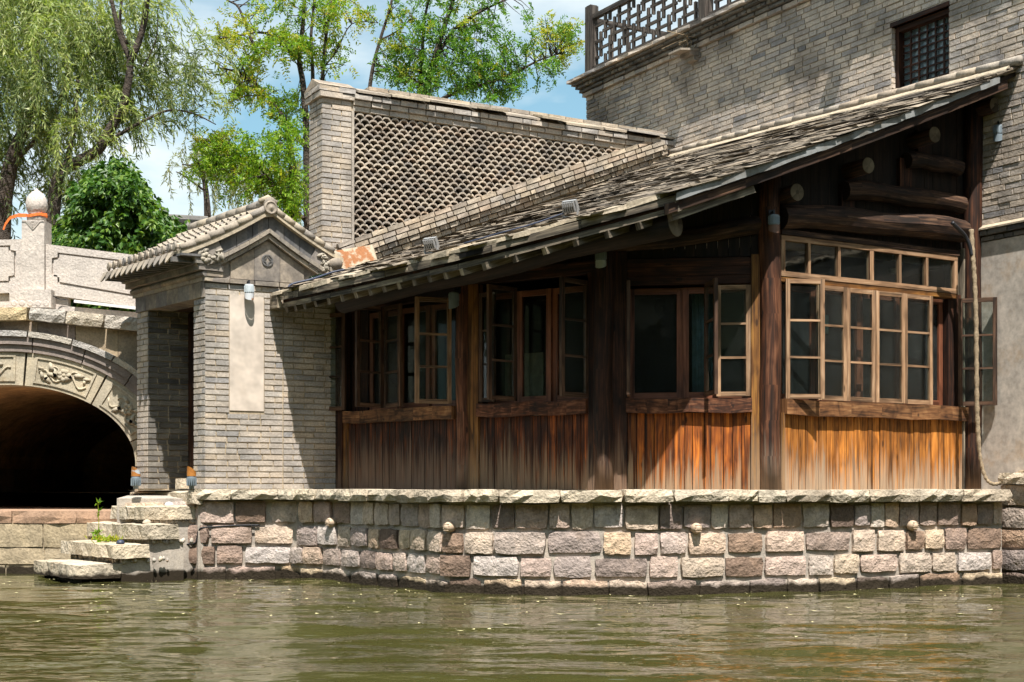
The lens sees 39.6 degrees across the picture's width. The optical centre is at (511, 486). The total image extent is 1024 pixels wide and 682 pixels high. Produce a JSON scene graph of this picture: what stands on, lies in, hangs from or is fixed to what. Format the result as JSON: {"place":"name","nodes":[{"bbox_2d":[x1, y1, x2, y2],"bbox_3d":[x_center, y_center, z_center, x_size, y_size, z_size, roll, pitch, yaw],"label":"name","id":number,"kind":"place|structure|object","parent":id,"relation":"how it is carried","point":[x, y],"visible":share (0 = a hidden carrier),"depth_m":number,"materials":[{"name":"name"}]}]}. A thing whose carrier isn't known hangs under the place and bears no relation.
{"place":"outdoors","nodes":[
{"label":"outdoors","id":0,"kind":"place"},
{"bbox_2d":[31,491,134,492],"bbox_3d":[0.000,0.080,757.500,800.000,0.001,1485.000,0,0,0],"label":"ground","id":1,"kind":"structure","parent":0,"point":[88,492],"depth_m":20.69,"materials":[{"name":"black"}]},
{"bbox_2d":[0,0,105,239],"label":"willow tree","id":2,"kind":"object","parent":1,"relation":"on","point":[9,168],"visible":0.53,"depth_m":23.39,"materials":[{"name":"green plant"}]},
{"bbox_2d":[52,154,189,311],"bbox_3d":[-5.643,-3.331,20.416,2.600,3.035,2.769,0,0,0],"label":"bush","id":3,"kind":"object","parent":1,"relation":"on","point":[112,206],"visible":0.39,"depth_m":19.59,"materials":[{"name":"green plant"}]},
{"bbox_2d":[2,0,243,226],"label":"willow tree","id":4,"kind":"object","parent":1,"relation":"on","point":[117,100],"visible":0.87,"depth_m":22.59,"materials":[{"name":"green plant"}]},
{"bbox_2d":[161,126,302,225],"bbox_3d":[-6.115,-5.589,33.986,3.977,6.759,4.067,0,0,0],"label":"tree","id":5,"kind":"object","parent":1,"relation":"on","point":[207,209],"visible":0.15,"depth_m":33.04,"materials":[{"name":"green plant"}]},
{"bbox_2d":[177,112,309,226],"bbox_3d":[-4.520,-4.126,24.433,2.564,4.604,3.094,0,0,0],"label":"locust tree","id":6,"kind":"object","parent":1,"relation":"on","point":[252,166],"visible":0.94,"depth_m":23.94,"materials":[{"name":"green plant"}]},
{"bbox_2d":[182,0,382,230],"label":"locust tree","id":7,"kind":"object","parent":1,"relation":"on","point":[297,47],"visible":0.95,"depth_m":24.89,"materials":[{"name":"green plant"}]},
{"bbox_2d":[367,0,584,106],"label":"locust tree","id":8,"kind":"object","parent":1,"relation":"on","point":[423,68],"visible":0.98,"depth_m":28.82,"materials":[{"name":"green plant"}]},
{"bbox_2d":[566,0,1023,488],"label":"brick building","id":9,"kind":"structure","parent":1,"relation":"on","point":[744,64],"depth_m":17.10,"materials":[{"name":"brick"}]},
{"bbox_2d":[585,0,739,71],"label":"wooden balustrade","id":10,"kind":"object","parent":9,"relation":"on","point":[701,10],"visible":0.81,"depth_m":21.17,"materials":[{"name":"grey wood"}]},
{"bbox_2d":[662,30,696,48],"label":"dry grass","id":11,"kind":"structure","parent":9,"relation":"on","point":[686,39],"depth_m":19.80,"materials":[{"name":"plant"}]},
{"bbox_2d":[895,8,949,88],"bbox_3d":[4.762,-4.988,16.321,0.120,0.777,0.880,0,0,-30],"label":"lattice window","id":12,"kind":"structure","parent":9,"relation":"in","point":[921,45],"depth_m":16.41,"materials":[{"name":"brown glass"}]},
{"bbox_2d":[993,120,1002,140],"bbox_3d":[5.230,-3.825,15.293,0.120,0.245,0.141,0,0,0],"label":"wall lamp","id":13,"kind":"object","parent":9,"relation":"attached to","point":[997,132],"visible":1,"depth_m":15.23,"materials":[{"name":"white glass"}]},
{"bbox_2d":[169,214,207,225],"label":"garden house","id":14,"kind":"structure","parent":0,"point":[193,218],"depth_m":22.30,"materials":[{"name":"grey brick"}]},
{"bbox_2d":[0,0,734,238],"label":"sky","id":15,"kind":"structure","parent":0,"point":[566,101],"materials":[{"name":"blue"}]},
{"bbox_2d":[0,574,1023,681],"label":"water","id":16,"kind":"structure","parent":0,"point":[907,635],"depth_m":9.81,"materials":[{"name":"green liquid"}]},
{"bbox_2d":[4,579,1019,636],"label":"leaf litter","id":17,"kind":"object","parent":16,"relation":"on","point":[507,598],"visible":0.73,"depth_m":12.18,"materials":[{"name":"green plant"}]},
{"bbox_2d":[117,489,1011,595],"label":"stone retaining wall","id":18,"kind":"structure","parent":16,"relation":"in","point":[583,542],"depth_m":13.77,"materials":[{"name":"grey stone"}]},
{"bbox_2d":[34,491,203,582],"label":"stone steps","id":19,"kind":"structure","parent":18,"relation":"attached to","point":[157,549],"depth_m":15.47,"materials":[{"name":"grey stone"}]},
{"bbox_2d":[90,498,103,541],"bbox_3d":[-4.574,0.362,15.708,0.187,0.496,0.161,0,0,29],"label":"weed","id":20,"kind":"object","parent":19,"relation":"on","point":[97,532],"visible":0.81,"depth_m":15.70,"materials":[{"name":"green plant"}]},
{"bbox_2d":[84,533,122,543],"bbox_3d":[-4.436,0.573,15.518,0.465,0.144,0.254,0,0,0],"label":"weed","id":21,"kind":"object","parent":19,"relation":"on","point":[111,538],"visible":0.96,"depth_m":15.48,"materials":[{"name":"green plant"}]},
{"bbox_2d":[116,539,124,543],"bbox_3d":[-4.175,0.582,15.163,0.090,0.046,0.090,0,0,0],"label":"step light","id":22,"kind":"object","parent":19,"relation":"on","point":[120,541],"visible":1,"depth_m":15.13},
{"bbox_2d":[142,519,151,523],"bbox_3d":[-3.974,0.376,15.483,0.100,0.046,0.100,0,0,0],"label":"step light","id":23,"kind":"object","parent":19,"relation":"on","point":[146,521],"visible":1,"depth_m":15.45,"materials":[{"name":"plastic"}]},
{"bbox_2d":[164,502,173,505],"bbox_3d":[-3.783,0.186,15.689,0.100,0.046,0.100,0,0,0],"label":"step light","id":24,"kind":"object","parent":19,"relation":"on","point":[169,504],"visible":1,"depth_m":15.65,"materials":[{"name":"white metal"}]},
{"bbox_2d":[131,466,140,488],"bbox_3d":[-4.191,-0.104,15.850,0.112,0.250,0.111,0,0,0],"label":"ground spotlight","id":25,"kind":"object","parent":18,"relation":"on","point":[135,478],"visible":1,"depth_m":15.82,"materials":[{"name":"grey metal"}]},
{"bbox_2d":[186,466,196,488],"bbox_3d":[-3.526,-0.104,15.650,0.112,0.250,0.111,0,0,0],"label":"ground spotlight","id":26,"kind":"object","parent":18,"relation":"on","point":[191,480],"visible":1,"depth_m":15.62,"materials":[{"name":"grey metal"}]},
{"bbox_2d":[187,524,259,544],"bbox_3d":[-3.261,0.578,15.728,0.941,0.330,0.056,0,0,3],"label":"cable","id":27,"kind":"object","parent":18,"relation":"on","point":[221,526],"visible":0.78,"depth_m":15.71,"materials":[{"name":"black rubber"}]},
{"bbox_2d":[325,517,337,526],"bbox_3d":[-1.940,0.378,15.238,0.103,0.103,0.124,0,0,41],"label":"wall ball lamp","id":28,"kind":"object","parent":18,"relation":"attached to","point":[330,522],"visible":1,"depth_m":15.20,"materials":[{"name":"white glass"}]},
{"bbox_2d":[443,522,455,531],"bbox_3d":[-0.603,0.382,13.550,0.104,0.104,0.124,0,0,27],"label":"wall ball lamp","id":29,"kind":"object","parent":18,"relation":"attached to","point":[448,526],"visible":1,"depth_m":13.51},
{"bbox_2d":[690,523,701,533],"bbox_3d":[1.736,0.389,13.381,0.104,0.104,0.124,0,0,-14],"label":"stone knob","id":30,"kind":"object","parent":18,"relation":"attached to","point":[695,528],"visible":1,"depth_m":13.34,"materials":[{"name":"beige stone"}]},
{"bbox_2d":[906,520,918,530],"bbox_3d":[3.989,0.383,14.164,0.104,0.104,0.124,0,0,-23],"label":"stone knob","id":31,"kind":"object","parent":18,"relation":"attached to","point":[912,525],"visible":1,"depth_m":14.12,"materials":[{"name":"beige stone"}]},
{"bbox_2d":[998,473,1023,583],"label":"stone wall","id":32,"kind":"structure","parent":16,"relation":"in","point":[1013,540],"depth_m":14.79,"materials":[{"name":"grey stone"}]},
{"bbox_2d":[950,221,1023,485],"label":"wrapped pipe","id":33,"kind":"object","parent":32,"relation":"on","point":[970,240],"visible":1,"depth_m":14.94,"materials":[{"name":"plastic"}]},
{"label":"terrace","id":34,"kind":"structure","parent":0,"visible":0},
{"bbox_2d":[100,195,343,491],"bbox_3d":[-3.462,-1.633,16.944,2.035,3.415,2.481,0,0,-38],"label":"gatehouse","id":35,"kind":"object","parent":34,"relation":"on","point":[235,388],"visible":0.97,"depth_m":16.35,"materials":[{"name":"grey brick"}]},
{"bbox_2d":[175,478,188,489],"bbox_3d":[-3.915,-0.039,16.995,0.179,0.140,0.141,0,0,-32],"label":"door stone","id":36,"kind":"structure","parent":35,"relation":"in","point":[180,483],"depth_m":16.93,"materials":[{"name":"beige stone"}]},
{"bbox_2d":[244,280,253,299],"bbox_3d":[-2.973,-2.229,16.088,0.120,0.245,0.141,0,0,0],"label":"wall lamp","id":37,"kind":"object","parent":35,"relation":"attached to","point":[249,291],"visible":1,"depth_m":16.03,"materials":[{"name":"glass"}]},
{"bbox_2d":[270,55,1023,489],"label":"timber house","id":38,"kind":"structure","parent":34,"relation":"on","point":[424,401],"depth_m":14.67,"materials":[{"name":"wood"}]},
{"bbox_2d":[287,269,344,288],"bbox_3d":[-2.239,-2.282,16.241,0.698,0.470,0.073,0,0,-30],"label":"cable","id":39,"kind":"object","parent":38,"relation":"on","point":[310,279],"visible":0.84,"depth_m":16.21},
{"bbox_2d":[336,245,376,268],"bbox_3d":[-1.904,-2.773,17.368,0.570,0.428,0.121,0,0,-30],"label":"metal sheet","id":40,"kind":"object","parent":38,"relation":"on","point":[354,256],"visible":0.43,"depth_m":17.38,"materials":[{"name":"orange metal"}]},
{"bbox_2d":[370,310,398,409],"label":"inner window","id":41,"kind":"structure","parent":38,"relation":"in","point":[392,315],"depth_m":16.29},
{"bbox_2d":[399,305,430,408],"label":"inner window","id":42,"kind":"structure","parent":38,"relation":"in","point":[427,308],"depth_m":15.75,"materials":[{"name":"brown wood"}]},
{"bbox_2d":[422,236,439,253],"bbox_3d":[-0.823,-2.447,14.384,0.168,0.162,0.113,0,0,35],"label":"floodlight","id":43,"kind":"object","parent":38,"relation":"attached to","point":[430,242],"visible":0.95,"depth_m":14.35,"materials":[{"name":"metal"}]},
{"bbox_2d":[431,303,455,405],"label":"inner window","id":44,"kind":"structure","parent":38,"relation":"in","point":[438,312],"depth_m":15.66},
{"bbox_2d":[448,287,460,308],"bbox_3d":[-0.609,-2.002,15.074,0.113,0.245,0.141,0,0,39],"label":"wall lamp","id":45,"kind":"object","parent":38,"relation":"attached to","point":[453,298],"visible":1,"depth_m":15.02,"materials":[{"name":"blue metal"}]},
{"bbox_2d":[304,79,674,291],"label":"lattice wall","id":46,"kind":"structure","parent":38,"relation":"on","point":[391,172],"depth_m":18.49,"materials":[{"name":"grey brick"}]},
{"bbox_2d":[488,292,516,403],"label":"inner window","id":47,"kind":"structure","parent":38,"relation":"in","point":[501,296],"depth_m":15.05,"materials":[{"name":"brown wood"}]},
{"bbox_2d":[464,213,564,243],"bbox_3d":[-0.001,-2.500,13.690,1.027,0.247,0.127,0,0,19],"label":"cable","id":48,"kind":"object","parent":38,"relation":"attached to","point":[513,229],"visible":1,"depth_m":13.62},
{"bbox_2d":[517,288,552,401],"bbox_3d":[0.242,-1.468,14.804,0.422,1.165,0.045,0,0,35],"label":"inner window","id":49,"kind":"structure","parent":38,"relation":"in","point":[548,292],"depth_m":14.77,"materials":[{"name":"brown wood"}]},
{"bbox_2d":[561,199,579,217],"bbox_3d":[0.552,-2.655,13.546,0.168,0.162,0.113,0,0,35],"label":"floodlight","id":50,"kind":"object","parent":38,"relation":"on","point":[568,206],"visible":0.98,"depth_m":13.52,"materials":[{"name":"metal"}]},
{"bbox_2d":[553,286,587,400],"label":"inner window","id":51,"kind":"structure","parent":38,"relation":"in","point":[574,338],"depth_m":14.58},
{"bbox_2d":[595,252,606,267],"bbox_3d":[0.877,-2.272,14.039,0.114,0.245,0.143,0,0,0],"label":"wall lamp","id":52,"kind":"object","parent":38,"relation":"attached to","point":[600,258],"visible":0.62,"depth_m":13.98,"materials":[{"name":"glass"}]},
{"bbox_2d":[628,288,682,398],"bbox_3d":[1.442,-1.438,14.274,0.542,1.105,0.045,0,0,7],"label":"inner window","id":53,"kind":"structure","parent":38,"relation":"in","point":[656,314],"depth_m":14.27,"materials":[{"name":"black glass"}]},
{"bbox_2d":[692,294,712,391],"bbox_3d":[1.973,-1.445,14.484,0.280,1.050,0.055,0,0,7],"label":"curtain","id":54,"kind":"object","parent":38,"relation":"hanging from","point":[697,342],"visible":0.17,"depth_m":14.47,"materials":[{"name":"fabric"}]},
{"bbox_2d":[683,287,749,397],"bbox_3d":[2.036,-1.438,14.171,0.662,1.105,0.045,0,0,7],"label":"inner window","id":55,"kind":"structure","parent":38,"relation":"in","point":[687,290],"depth_m":14.18,"materials":[{"name":"brown wood"}]},
{"bbox_2d":[768,209,779,232],"bbox_3d":[2.544,-2.583,13.826,0.114,0.245,0.143,0,0,0],"label":"wall lamp","id":56,"kind":"object","parent":38,"relation":"attached to","point":[773,222],"visible":1,"depth_m":13.77,"materials":[{"name":"white glass"}]},
{"bbox_2d":[780,284,814,400],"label":"inner window","id":57,"kind":"structure","parent":38,"relation":"in","point":[802,298],"depth_m":14.40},
{"bbox_2d":[815,287,860,401],"bbox_3d":[3.350,-1.452,14.621,0.610,1.155,0.045,0,0,-31],"label":"inner window","id":58,"kind":"structure","parent":38,"relation":"in","point":[857,297],"depth_m":14.74,"materials":[{"name":"brown wood"}]},
{"bbox_2d":[780,235,957,293],"bbox_3d":[3.722,-2.288,14.714,2.521,0.405,0.055,0,0,-31],"label":"transom window","id":59,"kind":"structure","parent":38,"relation":"in","point":[870,250],"depth_m":14.68,"materials":[{"name":"brown wood"}]},
{"bbox_2d":[861,294,899,403],"bbox_3d":[3.855,-1.452,14.966,0.610,1.155,0.045,0,0,-31],"label":"inner window","id":60,"kind":"structure","parent":38,"relation":"in","point":[896,300],"depth_m":15.08,"materials":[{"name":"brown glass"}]},
{"bbox_2d":[888,254,895,273],"bbox_3d":[4.215,-2.590,15.728,0.129,0.465,0.129,0,0,0],"label":"pendant bulb","id":61,"kind":"object","parent":38,"relation":"hanging from","point":[892,270],"visible":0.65,"depth_m":15.69,"materials":[{"name":"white glass"}]},
{"bbox_2d":[901,299,942,404],"bbox_3d":[4.391,-1.452,15.258,0.610,1.155,0.045,0,0,-31],"label":"inner window","id":62,"kind":"structure","parent":38,"relation":"in","point":[917,309],"depth_m":15.28,"materials":[{"name":"black glass"}]},
{"label":"water surround","id":63,"kind":"structure","parent":0,"visible":0},
{"bbox_2d":[0,503,116,573],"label":"stone quay","id":64,"kind":"structure","parent":63,"relation":"on","point":[30,534],"depth_m":16.60,"materials":[{"name":"beige stone"}]},
{"bbox_2d":[0,188,137,505],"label":"stone bridge","id":65,"kind":"structure","parent":64,"relation":"on","point":[68,397],"depth_m":18.03,"materials":[{"name":"stone"}]},
{"bbox_2d":[3,213,47,229],"bbox_3d":[-6.170,-3.369,18.130,0.566,0.223,0.269,0,0,0],"label":"ribbon","id":66,"kind":"object","parent":65,"relation":"attached to","point":[26,215],"visible":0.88,"depth_m":18.01,"materials":[{"name":"orange fabric"}]},
{"bbox_2d":[74,300,135,309],"bbox_3d":[-4.967,-2.290,18.030,1.167,0.167,0.030,0,0,0],"label":"light tube","id":67,"kind":"object","parent":65,"relation":"attached to","point":[104,304],"visible":0.64,"depth_m":18.02,"materials":[{"name":"white plastic"}]}
]}

